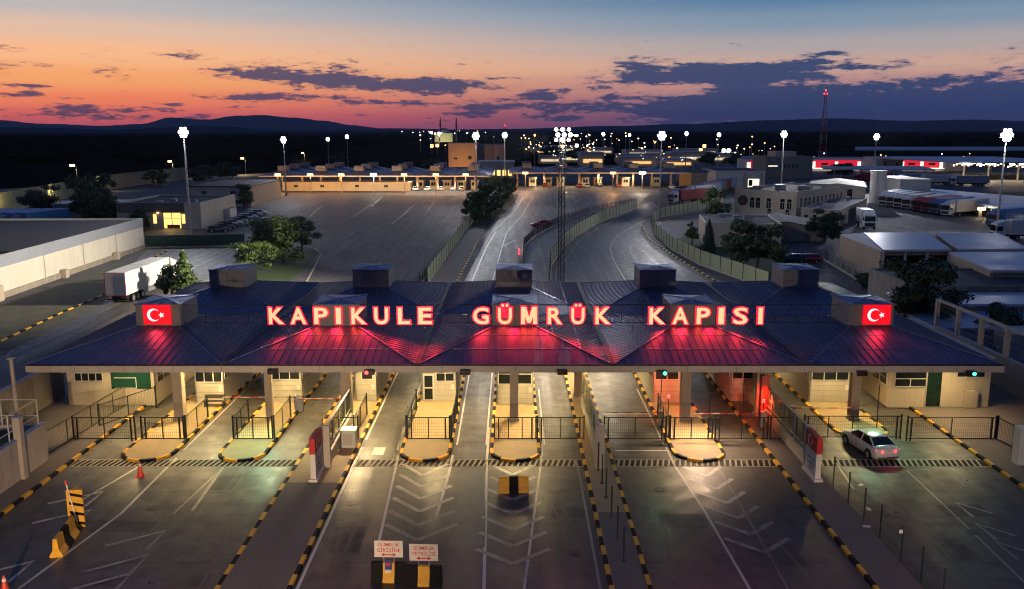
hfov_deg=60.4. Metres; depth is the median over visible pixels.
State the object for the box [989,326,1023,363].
container cabin
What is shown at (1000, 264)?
warehouse
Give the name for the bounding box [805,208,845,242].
leafy tree
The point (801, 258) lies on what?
parked car
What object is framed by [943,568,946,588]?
fence post
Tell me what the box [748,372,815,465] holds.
fence
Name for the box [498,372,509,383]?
window
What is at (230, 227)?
parked car
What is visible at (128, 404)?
gate
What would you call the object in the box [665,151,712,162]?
industrial hall
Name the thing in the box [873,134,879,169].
floodlight mast
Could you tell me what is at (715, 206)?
leafy tree
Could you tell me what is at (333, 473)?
traffic island
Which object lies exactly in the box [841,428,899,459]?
white sedan
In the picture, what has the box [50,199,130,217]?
shed
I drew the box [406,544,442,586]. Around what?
traffic barrier
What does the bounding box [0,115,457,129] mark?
hills
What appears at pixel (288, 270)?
lawn
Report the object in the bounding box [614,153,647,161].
industrial hall
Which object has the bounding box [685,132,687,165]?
floodlight mast
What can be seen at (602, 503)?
traffic island
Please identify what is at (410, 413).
gate
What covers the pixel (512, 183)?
leafy tree
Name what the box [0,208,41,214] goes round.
parked lorry
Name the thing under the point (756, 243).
leafy tree
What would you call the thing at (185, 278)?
leafy tree
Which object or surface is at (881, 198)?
parked lorry
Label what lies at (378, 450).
lane markings
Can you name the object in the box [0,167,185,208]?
panel fence
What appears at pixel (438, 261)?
panel fence
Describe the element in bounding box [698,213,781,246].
outbuilding
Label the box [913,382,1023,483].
traffic island
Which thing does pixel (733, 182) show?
parked lorry
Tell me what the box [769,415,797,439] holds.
gate
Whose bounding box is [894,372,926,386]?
window
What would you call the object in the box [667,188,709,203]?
parked lorry
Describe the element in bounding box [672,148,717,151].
industrial hall
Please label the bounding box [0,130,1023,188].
ground
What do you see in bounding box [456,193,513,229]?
lawn
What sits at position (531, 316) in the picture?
rooftop sign
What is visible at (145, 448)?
traffic island
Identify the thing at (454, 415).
gate
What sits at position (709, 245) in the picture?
conifer tree
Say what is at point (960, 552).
road patch
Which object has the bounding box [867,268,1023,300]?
hall
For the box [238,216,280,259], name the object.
leafy tree
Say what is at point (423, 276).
panel fence
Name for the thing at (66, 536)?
traffic barrier
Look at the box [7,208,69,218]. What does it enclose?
parked lorry
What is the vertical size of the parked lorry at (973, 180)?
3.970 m
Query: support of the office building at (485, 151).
on the ground at (15, 174)
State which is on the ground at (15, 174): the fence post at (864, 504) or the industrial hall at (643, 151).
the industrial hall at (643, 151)
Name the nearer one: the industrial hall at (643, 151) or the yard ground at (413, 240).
the yard ground at (413, 240)
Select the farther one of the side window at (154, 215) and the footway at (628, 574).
the side window at (154, 215)
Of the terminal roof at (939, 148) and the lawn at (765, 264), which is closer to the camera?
the lawn at (765, 264)
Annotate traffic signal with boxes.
[267,369,277,373]
[364,369,374,374]
[460,369,469,374]
[557,369,567,374]
[657,370,667,375]
[857,371,867,375]
[965,371,976,375]
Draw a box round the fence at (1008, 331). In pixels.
[934,298,1023,360]
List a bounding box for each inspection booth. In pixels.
[66,372,193,404]
[194,372,255,402]
[272,372,324,401]
[355,372,390,400]
[415,179,425,189]
[421,372,460,400]
[429,179,436,189]
[442,179,452,189]
[456,179,464,189]
[470,179,479,189]
[496,372,532,403]
[528,176,536,185]
[545,176,552,185]
[555,176,563,185]
[580,176,589,185]
[592,176,601,185]
[619,176,629,185]
[637,372,679,402]
[649,176,659,185]
[707,372,754,400]
[776,372,849,401]
[861,318,995,407]
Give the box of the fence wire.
[834,461,940,588]
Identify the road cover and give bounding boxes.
[146,506,158,510]
[346,500,357,505]
[568,549,581,555]
[654,487,664,491]
[966,529,979,534]
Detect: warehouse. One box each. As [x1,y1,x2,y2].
[0,218,145,301]
[839,233,882,272]
[864,233,951,267]
[936,233,1023,251]
[948,252,1023,277]
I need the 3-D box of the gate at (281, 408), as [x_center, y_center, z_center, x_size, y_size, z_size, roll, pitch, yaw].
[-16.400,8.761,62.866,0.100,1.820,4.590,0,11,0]
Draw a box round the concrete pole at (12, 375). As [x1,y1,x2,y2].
[6,357,18,414]
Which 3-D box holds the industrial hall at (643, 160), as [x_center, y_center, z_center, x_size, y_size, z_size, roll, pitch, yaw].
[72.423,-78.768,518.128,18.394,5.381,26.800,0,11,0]
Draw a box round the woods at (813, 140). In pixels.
[574,132,1023,147]
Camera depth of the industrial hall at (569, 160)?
561.35 m
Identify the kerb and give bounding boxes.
[0,250,168,341]
[0,405,147,517]
[121,372,259,461]
[214,372,395,588]
[218,372,328,461]
[297,246,321,281]
[400,375,465,461]
[456,190,517,281]
[490,372,540,461]
[556,209,640,271]
[564,372,652,588]
[632,372,724,461]
[641,227,717,281]
[657,209,704,224]
[703,372,879,588]
[771,372,887,434]
[909,407,1023,489]
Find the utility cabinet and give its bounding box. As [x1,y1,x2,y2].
[340,426,357,447]
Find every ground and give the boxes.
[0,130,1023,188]
[0,163,1023,305]
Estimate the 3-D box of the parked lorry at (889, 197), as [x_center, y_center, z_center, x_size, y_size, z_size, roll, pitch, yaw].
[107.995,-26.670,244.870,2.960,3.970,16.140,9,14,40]
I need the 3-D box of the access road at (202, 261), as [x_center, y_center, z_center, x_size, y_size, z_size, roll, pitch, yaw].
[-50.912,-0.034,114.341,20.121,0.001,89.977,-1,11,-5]
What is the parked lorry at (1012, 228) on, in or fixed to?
on the truck yard at (917, 221)
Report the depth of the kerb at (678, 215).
215.89 m
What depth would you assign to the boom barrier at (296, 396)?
66.73 m
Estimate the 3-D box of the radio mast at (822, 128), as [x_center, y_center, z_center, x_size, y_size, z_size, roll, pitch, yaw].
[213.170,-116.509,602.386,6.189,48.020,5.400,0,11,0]
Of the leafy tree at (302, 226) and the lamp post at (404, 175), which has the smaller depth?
the leafy tree at (302, 226)
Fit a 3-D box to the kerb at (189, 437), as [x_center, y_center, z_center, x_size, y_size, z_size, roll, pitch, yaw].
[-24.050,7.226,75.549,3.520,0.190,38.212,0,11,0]
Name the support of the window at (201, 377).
in the inspection booth at (229, 384)
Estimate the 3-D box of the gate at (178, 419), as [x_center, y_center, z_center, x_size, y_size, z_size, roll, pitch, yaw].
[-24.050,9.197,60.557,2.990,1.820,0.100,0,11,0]
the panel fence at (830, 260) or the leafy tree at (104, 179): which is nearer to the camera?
the panel fence at (830, 260)
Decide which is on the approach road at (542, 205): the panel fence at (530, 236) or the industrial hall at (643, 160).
the panel fence at (530, 236)
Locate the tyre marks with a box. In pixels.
[0,423,1023,588]
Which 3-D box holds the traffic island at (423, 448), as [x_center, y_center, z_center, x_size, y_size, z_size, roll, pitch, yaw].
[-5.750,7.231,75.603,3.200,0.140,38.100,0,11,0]
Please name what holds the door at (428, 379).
in the inspection booth at (439, 386)
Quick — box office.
[115,194,235,228]
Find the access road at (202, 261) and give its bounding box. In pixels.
[0,248,243,371]
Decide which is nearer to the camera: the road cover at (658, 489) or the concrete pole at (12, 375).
the road cover at (658, 489)
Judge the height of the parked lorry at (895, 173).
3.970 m
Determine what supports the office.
on the yard ground at (413, 240)
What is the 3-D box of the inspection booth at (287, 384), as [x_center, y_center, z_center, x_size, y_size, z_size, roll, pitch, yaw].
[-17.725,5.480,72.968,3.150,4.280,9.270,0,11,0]
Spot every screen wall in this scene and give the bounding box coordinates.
[320,389,352,467]
[579,372,604,468]
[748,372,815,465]
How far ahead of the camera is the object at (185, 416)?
62.71 m
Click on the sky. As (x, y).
(482, 64)
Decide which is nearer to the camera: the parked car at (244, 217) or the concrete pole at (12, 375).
the concrete pole at (12, 375)
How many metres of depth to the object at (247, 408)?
62.66 m
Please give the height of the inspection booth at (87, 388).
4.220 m
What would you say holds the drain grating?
on the forecourt
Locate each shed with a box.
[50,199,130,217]
[761,212,825,241]
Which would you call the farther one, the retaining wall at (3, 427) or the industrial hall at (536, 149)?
the industrial hall at (536, 149)
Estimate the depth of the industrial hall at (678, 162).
489.06 m
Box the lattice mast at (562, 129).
[553,127,577,281]
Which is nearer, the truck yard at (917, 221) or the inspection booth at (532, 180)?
the truck yard at (917, 221)
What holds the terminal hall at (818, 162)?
on the yard ground at (413, 240)
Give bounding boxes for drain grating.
[70,459,990,466]
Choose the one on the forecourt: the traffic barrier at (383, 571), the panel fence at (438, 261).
the traffic barrier at (383, 571)
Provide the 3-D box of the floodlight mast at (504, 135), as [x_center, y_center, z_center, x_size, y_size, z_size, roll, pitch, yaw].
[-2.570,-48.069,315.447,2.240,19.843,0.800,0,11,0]
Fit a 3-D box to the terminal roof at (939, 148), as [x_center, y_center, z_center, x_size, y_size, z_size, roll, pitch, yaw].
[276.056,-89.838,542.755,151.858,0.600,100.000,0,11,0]
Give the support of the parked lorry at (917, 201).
on the truck yard at (917, 221)
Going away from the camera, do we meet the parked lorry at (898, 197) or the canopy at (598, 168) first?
the parked lorry at (898, 197)
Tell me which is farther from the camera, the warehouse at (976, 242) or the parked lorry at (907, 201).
the parked lorry at (907, 201)
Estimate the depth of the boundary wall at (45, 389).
65.95 m
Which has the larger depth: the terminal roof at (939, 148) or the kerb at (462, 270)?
the terminal roof at (939, 148)
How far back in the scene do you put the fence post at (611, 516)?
48.29 m
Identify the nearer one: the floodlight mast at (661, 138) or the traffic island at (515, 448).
the traffic island at (515, 448)
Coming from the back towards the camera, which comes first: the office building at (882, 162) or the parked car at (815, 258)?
the office building at (882, 162)
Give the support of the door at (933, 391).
in the inspection booth at (925, 389)
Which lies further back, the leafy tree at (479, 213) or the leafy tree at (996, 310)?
the leafy tree at (479, 213)
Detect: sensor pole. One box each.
[660,376,661,406]
[742,379,744,412]
[876,385,879,419]
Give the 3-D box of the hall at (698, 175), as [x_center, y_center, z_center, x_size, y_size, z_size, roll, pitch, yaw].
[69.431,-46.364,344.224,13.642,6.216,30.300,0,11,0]
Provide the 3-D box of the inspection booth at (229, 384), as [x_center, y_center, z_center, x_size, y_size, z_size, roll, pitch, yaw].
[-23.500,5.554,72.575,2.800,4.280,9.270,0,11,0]
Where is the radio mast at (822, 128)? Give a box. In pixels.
[818,90,827,156]
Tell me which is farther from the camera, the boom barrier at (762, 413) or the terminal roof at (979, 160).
the terminal roof at (979, 160)
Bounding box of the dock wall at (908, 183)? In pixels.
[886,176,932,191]
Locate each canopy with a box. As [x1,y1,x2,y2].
[25,263,1004,420]
[258,162,494,189]
[509,161,690,186]
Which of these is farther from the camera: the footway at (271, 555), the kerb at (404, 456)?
the kerb at (404, 456)
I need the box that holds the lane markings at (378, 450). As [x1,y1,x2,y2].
[296,372,666,588]
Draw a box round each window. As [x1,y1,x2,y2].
[74,372,102,380]
[110,372,150,388]
[153,214,156,222]
[156,372,170,383]
[196,372,222,382]
[224,372,230,378]
[272,372,299,379]
[361,372,372,379]
[436,372,453,381]
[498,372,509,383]
[518,372,531,383]
[655,372,678,379]
[732,372,752,378]
[749,197,754,207]
[755,197,760,207]
[766,198,770,208]
[780,199,784,209]
[786,199,791,209]
[811,372,848,379]
[847,189,852,197]
[872,372,887,385]
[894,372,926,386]
[956,372,985,377]
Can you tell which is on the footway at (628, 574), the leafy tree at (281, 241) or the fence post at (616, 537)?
the fence post at (616, 537)
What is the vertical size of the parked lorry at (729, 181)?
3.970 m
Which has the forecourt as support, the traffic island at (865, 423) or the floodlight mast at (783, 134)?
the traffic island at (865, 423)
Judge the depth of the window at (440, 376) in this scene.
68.76 m
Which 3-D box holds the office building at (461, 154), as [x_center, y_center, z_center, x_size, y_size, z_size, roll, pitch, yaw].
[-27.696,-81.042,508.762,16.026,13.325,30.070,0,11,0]
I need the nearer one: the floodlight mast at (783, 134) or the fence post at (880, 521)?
the fence post at (880, 521)
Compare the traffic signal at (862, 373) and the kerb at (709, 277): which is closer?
the traffic signal at (862, 373)
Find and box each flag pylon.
[308,428,324,481]
[802,428,822,481]
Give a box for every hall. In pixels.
[478,160,514,176]
[524,148,543,154]
[538,154,560,163]
[544,145,575,152]
[561,151,577,162]
[577,151,604,165]
[585,147,612,153]
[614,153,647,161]
[617,155,653,165]
[621,149,662,153]
[644,153,681,157]
[652,158,694,166]
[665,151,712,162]
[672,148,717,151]
[676,166,706,185]
[702,168,765,187]
[713,152,740,162]
[737,158,751,167]
[810,178,866,197]
[812,157,864,170]
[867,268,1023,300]
[886,292,1023,315]
[902,160,965,170]
[902,310,1023,348]
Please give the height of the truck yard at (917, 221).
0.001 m
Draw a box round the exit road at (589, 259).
[554,202,708,281]
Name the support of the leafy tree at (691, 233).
on the lawn at (765, 264)
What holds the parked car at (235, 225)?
on the yard ground at (413, 240)
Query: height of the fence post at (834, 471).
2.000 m
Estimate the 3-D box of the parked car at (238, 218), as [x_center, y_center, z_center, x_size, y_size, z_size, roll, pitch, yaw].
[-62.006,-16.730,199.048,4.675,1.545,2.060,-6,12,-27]
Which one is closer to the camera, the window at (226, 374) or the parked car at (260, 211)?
the window at (226, 374)
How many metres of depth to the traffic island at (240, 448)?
61.20 m
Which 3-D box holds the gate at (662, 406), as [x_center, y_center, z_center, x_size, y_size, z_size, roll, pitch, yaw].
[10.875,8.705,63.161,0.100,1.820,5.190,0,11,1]
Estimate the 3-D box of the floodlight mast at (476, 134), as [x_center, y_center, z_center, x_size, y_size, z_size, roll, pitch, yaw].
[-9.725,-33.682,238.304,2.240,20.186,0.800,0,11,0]
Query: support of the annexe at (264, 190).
on the yard ground at (413, 240)
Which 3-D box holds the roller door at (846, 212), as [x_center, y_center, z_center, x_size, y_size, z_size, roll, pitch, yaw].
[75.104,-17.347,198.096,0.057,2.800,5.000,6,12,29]
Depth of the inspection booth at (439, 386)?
68.92 m
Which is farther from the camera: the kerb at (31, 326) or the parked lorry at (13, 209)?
the parked lorry at (13, 209)
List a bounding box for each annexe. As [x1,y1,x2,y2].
[188,179,280,206]
[224,207,236,220]
[801,196,866,225]
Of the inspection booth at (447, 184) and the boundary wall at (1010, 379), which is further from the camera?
the inspection booth at (447, 184)
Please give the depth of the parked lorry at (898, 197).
235.85 m
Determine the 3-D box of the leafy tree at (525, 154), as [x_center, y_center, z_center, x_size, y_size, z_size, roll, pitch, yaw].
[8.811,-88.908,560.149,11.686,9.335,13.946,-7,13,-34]
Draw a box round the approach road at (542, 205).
[464,191,649,281]
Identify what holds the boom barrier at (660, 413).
on the traffic island at (701, 448)
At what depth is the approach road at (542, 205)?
191.45 m
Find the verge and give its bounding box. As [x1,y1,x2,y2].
[0,259,136,355]
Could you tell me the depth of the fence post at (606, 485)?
50.93 m
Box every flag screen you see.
[142,305,171,324]
[862,305,891,324]
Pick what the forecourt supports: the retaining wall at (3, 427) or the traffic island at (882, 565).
the traffic island at (882, 565)
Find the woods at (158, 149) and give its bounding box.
[0,134,423,167]
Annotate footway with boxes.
[220,482,337,588]
[431,226,486,281]
[598,512,646,588]
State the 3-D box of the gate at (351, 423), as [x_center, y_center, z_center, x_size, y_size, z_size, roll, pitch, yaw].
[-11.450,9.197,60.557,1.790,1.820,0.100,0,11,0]
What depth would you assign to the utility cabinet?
58.90 m
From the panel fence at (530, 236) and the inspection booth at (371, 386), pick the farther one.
the panel fence at (530, 236)
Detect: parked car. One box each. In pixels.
[206,225,229,232]
[215,223,234,229]
[218,221,239,227]
[225,219,243,225]
[229,217,248,222]
[236,215,253,219]
[239,213,258,219]
[246,211,262,216]
[250,209,267,214]
[412,186,419,190]
[531,220,550,226]
[781,253,807,263]
[796,253,822,263]
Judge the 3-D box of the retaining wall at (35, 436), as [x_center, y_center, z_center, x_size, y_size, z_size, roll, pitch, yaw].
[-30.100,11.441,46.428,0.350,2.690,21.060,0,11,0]
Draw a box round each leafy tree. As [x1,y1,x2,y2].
[13,185,60,207]
[61,172,99,216]
[75,187,115,217]
[89,191,118,217]
[93,172,116,195]
[129,209,150,227]
[140,169,169,184]
[154,264,176,294]
[167,248,201,291]
[188,164,216,182]
[213,162,240,178]
[228,240,275,267]
[233,183,254,208]
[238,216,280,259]
[259,215,311,264]
[291,215,322,248]
[422,158,438,167]
[460,200,470,214]
[463,191,490,211]
[469,205,491,223]
[473,181,499,203]
[474,191,493,213]
[484,173,506,196]
[488,192,503,214]
[490,187,505,205]
[494,175,508,184]
[498,183,510,201]
[505,176,515,193]
[515,148,532,160]
[529,147,552,160]
[543,145,563,159]
[563,149,581,158]
[684,221,699,244]
[696,151,717,166]
[698,186,731,213]
[719,223,754,262]
[720,219,789,268]
[722,152,741,167]
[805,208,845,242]
[825,163,853,177]
[853,272,868,289]
[878,256,975,318]
[971,302,1023,325]
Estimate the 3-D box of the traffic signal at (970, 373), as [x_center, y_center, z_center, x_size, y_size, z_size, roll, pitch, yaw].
[30.798,5.265,59.184,0.680,0.340,0.640,0,11,0]
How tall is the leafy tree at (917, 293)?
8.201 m
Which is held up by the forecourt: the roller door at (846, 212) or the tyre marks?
the tyre marks
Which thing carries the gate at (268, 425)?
on the traffic island at (240, 448)
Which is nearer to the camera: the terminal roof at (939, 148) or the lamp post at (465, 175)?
the lamp post at (465, 175)
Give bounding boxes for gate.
[46,385,125,453]
[71,415,136,440]
[97,385,156,425]
[140,415,184,438]
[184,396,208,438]
[231,415,273,438]
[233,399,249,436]
[273,395,291,437]
[333,415,358,438]
[353,393,367,428]
[405,389,416,437]
[406,415,449,438]
[450,389,457,437]
[494,415,536,438]
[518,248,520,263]
[537,415,584,440]
[604,415,666,440]
[657,393,669,437]
[669,415,713,438]
[714,415,768,440]
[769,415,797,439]
[802,414,902,438]
[905,415,997,440]
[996,415,1014,446]
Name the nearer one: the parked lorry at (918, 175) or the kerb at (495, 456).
the kerb at (495, 456)
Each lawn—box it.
[255,249,316,280]
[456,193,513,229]
[679,230,794,279]
[977,192,1023,195]
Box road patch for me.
[89,422,993,566]
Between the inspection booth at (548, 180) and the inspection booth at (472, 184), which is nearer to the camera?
the inspection booth at (472, 184)
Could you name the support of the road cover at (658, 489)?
on the forecourt
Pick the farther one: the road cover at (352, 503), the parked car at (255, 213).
the parked car at (255, 213)
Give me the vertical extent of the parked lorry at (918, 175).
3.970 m
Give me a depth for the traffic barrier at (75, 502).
47.33 m
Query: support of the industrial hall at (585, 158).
on the yard ground at (413, 240)
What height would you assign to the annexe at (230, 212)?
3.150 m
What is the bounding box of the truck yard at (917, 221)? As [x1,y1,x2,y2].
[867,201,1023,245]
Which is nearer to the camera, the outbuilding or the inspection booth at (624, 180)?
the outbuilding
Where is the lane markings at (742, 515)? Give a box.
[0,193,1023,588]
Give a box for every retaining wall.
[0,422,48,493]
[0,424,35,430]
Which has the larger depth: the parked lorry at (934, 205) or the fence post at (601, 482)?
the parked lorry at (934, 205)
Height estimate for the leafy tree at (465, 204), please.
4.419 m
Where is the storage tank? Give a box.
[868,170,887,203]
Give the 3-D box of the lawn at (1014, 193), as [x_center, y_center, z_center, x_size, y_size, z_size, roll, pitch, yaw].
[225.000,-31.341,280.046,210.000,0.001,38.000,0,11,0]
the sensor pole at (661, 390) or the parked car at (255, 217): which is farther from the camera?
the parked car at (255, 217)
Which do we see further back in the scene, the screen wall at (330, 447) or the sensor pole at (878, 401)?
the sensor pole at (878, 401)
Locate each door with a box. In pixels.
[423,374,433,400]
[843,210,847,224]
[924,372,943,406]
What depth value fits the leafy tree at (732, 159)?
472.67 m
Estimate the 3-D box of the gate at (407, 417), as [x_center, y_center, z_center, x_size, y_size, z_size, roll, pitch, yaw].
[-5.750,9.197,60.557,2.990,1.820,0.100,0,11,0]
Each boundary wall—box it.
[0,372,65,423]
[934,325,1023,399]
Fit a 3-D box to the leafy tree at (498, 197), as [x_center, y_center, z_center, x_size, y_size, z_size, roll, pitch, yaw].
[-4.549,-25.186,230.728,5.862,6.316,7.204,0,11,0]
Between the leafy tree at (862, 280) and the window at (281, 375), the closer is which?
the window at (281, 375)
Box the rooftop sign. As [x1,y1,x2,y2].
[183,303,840,332]
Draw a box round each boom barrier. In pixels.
[222,394,299,409]
[298,396,340,411]
[605,410,662,425]
[694,411,765,426]
[788,405,863,420]
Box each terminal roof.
[821,166,934,177]
[855,147,1023,150]
[863,156,1023,179]
[929,189,1023,216]
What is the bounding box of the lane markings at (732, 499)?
[0,197,852,588]
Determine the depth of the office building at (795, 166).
376.85 m
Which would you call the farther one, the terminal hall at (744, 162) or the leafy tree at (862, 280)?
the terminal hall at (744, 162)
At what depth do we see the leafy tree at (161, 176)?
329.07 m
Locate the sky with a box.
[0,0,1023,128]
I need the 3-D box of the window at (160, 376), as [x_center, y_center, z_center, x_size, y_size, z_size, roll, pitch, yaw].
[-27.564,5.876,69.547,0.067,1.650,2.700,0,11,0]
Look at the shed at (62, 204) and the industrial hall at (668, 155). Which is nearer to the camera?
the shed at (62, 204)
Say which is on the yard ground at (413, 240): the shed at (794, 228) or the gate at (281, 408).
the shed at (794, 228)
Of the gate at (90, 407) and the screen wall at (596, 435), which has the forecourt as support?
the gate at (90, 407)
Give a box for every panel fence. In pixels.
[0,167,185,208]
[145,233,244,247]
[419,266,427,280]
[427,214,473,280]
[523,199,631,262]
[548,199,636,280]
[651,197,769,280]
[823,247,868,279]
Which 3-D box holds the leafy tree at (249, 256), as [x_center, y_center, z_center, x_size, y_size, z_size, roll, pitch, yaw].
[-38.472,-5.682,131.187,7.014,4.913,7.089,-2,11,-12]
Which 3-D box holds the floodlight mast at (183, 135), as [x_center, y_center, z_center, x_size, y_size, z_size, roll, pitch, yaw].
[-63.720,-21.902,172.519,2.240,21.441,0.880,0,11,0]
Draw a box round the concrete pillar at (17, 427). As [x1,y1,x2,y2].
[10,415,28,478]
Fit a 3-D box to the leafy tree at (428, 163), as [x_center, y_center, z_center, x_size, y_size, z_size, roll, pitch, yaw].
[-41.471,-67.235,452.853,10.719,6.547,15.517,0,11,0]
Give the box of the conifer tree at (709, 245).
[700,218,716,254]
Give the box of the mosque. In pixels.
[434,118,457,141]
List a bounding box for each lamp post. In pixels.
[338,174,343,193]
[401,174,406,193]
[463,174,468,193]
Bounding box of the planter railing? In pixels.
[0,399,38,441]
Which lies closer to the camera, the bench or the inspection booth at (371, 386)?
the bench
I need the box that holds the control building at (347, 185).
[281,180,414,190]
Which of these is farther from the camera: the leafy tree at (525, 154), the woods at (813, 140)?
the woods at (813, 140)
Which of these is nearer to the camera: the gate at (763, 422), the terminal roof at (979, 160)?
the gate at (763, 422)
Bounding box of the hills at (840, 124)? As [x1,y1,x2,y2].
[390,118,1023,130]
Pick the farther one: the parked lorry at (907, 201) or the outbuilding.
the parked lorry at (907, 201)
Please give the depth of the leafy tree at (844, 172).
382.74 m
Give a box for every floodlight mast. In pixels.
[178,127,191,234]
[280,137,287,195]
[345,135,348,159]
[472,132,479,190]
[502,132,506,174]
[657,131,666,220]
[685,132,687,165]
[717,133,720,167]
[780,131,787,183]
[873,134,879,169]
[996,129,1013,220]
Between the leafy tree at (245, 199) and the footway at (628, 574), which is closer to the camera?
the footway at (628, 574)
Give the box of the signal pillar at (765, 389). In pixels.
[759,375,769,412]
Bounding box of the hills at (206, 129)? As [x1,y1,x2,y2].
[0,126,389,132]
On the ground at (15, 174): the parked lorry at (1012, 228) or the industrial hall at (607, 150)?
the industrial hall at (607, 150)
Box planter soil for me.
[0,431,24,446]
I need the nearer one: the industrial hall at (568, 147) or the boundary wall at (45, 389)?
the boundary wall at (45, 389)
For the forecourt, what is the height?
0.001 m
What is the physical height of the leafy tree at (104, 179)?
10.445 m
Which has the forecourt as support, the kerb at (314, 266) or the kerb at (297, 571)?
the kerb at (297, 571)
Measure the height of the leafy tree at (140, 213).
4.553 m
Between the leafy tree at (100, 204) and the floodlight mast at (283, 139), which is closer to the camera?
the leafy tree at (100, 204)
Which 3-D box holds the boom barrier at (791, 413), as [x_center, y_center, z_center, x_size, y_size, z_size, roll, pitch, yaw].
[23.010,8.714,64.488,5.380,1.150,0.455,0,11,0]
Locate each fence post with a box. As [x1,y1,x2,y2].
[597,442,599,470]
[600,455,603,483]
[604,468,607,497]
[609,486,612,517]
[615,506,618,538]
[621,526,625,561]
[832,456,835,486]
[847,472,850,504]
[863,487,866,522]
[879,504,882,540]
[900,526,904,563]
[919,546,924,586]
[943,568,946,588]
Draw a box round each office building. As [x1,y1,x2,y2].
[448,142,478,166]
[477,144,493,160]
[494,144,503,159]
[734,183,846,216]
[752,151,812,178]
[864,158,902,171]
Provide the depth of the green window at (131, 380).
67.78 m
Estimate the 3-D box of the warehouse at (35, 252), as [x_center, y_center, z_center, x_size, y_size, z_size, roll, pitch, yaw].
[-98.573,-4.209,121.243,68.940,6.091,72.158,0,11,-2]
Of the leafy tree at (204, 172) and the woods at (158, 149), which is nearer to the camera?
the leafy tree at (204, 172)
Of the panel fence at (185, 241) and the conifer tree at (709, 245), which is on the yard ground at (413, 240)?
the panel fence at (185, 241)
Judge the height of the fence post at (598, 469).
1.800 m
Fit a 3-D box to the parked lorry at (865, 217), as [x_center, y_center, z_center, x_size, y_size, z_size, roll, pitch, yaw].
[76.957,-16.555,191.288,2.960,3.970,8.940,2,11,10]
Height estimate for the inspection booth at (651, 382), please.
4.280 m
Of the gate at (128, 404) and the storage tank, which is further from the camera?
the storage tank
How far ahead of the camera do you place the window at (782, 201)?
207.66 m
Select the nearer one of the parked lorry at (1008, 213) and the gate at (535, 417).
the gate at (535, 417)
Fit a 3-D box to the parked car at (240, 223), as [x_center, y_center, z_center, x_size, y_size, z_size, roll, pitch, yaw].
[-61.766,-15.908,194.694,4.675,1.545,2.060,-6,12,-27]
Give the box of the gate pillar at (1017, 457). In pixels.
[1011,425,1023,464]
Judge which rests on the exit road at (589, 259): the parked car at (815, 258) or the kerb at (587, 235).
the kerb at (587, 235)
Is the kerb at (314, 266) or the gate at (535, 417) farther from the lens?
the kerb at (314, 266)
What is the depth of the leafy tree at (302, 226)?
154.31 m
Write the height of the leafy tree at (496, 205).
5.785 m
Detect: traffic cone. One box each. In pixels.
[1,575,8,588]
[134,462,146,477]
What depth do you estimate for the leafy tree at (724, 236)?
137.42 m
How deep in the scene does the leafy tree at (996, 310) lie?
85.92 m
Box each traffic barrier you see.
[50,516,79,557]
[64,480,85,526]
[371,540,406,583]
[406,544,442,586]
[499,475,528,493]
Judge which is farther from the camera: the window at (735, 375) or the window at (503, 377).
the window at (735, 375)
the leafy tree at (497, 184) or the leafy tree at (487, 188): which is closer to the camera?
the leafy tree at (487, 188)
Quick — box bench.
[203,394,225,406]
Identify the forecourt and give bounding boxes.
[0,372,1023,588]
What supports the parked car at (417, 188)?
on the yard ground at (413, 240)
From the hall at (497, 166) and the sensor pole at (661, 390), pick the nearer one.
the sensor pole at (661, 390)
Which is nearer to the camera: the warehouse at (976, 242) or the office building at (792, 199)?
the warehouse at (976, 242)
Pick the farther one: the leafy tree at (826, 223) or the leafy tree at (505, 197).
the leafy tree at (505, 197)
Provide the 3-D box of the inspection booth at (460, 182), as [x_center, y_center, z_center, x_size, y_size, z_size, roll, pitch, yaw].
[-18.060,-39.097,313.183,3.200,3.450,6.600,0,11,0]
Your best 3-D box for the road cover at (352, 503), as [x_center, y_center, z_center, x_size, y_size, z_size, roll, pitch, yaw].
[-9.200,12.000,50.604,0.680,0.030,0.680,0,11,0]
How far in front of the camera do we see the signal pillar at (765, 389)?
64.52 m
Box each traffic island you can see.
[0,308,141,511]
[125,394,221,458]
[219,372,391,588]
[222,375,322,458]
[403,375,462,458]
[493,396,536,458]
[567,372,647,588]
[636,372,721,458]
[730,401,923,588]
[780,376,883,431]
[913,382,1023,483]
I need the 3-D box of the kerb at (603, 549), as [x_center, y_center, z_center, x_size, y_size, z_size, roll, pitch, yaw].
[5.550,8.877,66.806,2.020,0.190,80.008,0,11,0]
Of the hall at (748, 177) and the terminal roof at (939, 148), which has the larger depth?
the terminal roof at (939, 148)
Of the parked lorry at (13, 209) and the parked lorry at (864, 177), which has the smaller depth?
the parked lorry at (13, 209)
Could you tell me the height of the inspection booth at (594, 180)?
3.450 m
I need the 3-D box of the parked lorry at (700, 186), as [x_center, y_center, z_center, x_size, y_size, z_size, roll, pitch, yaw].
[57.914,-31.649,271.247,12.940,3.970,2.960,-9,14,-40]
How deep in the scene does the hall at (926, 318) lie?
86.05 m
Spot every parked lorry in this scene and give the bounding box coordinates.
[0,208,27,210]
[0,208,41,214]
[0,208,54,218]
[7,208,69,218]
[103,257,176,301]
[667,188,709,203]
[685,184,715,188]
[696,182,721,194]
[704,180,726,192]
[711,179,731,189]
[718,178,736,189]
[854,172,891,182]
[855,207,877,228]
[877,189,903,206]
[885,190,914,206]
[887,171,916,175]
[892,191,924,207]
[897,173,931,177]
[900,192,935,209]
[912,194,950,211]
[920,174,958,184]
[920,195,961,212]
[928,196,974,214]
[940,198,988,216]
[948,175,989,185]
[985,206,1023,225]
[990,219,1023,240]
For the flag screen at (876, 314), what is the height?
1.460 m

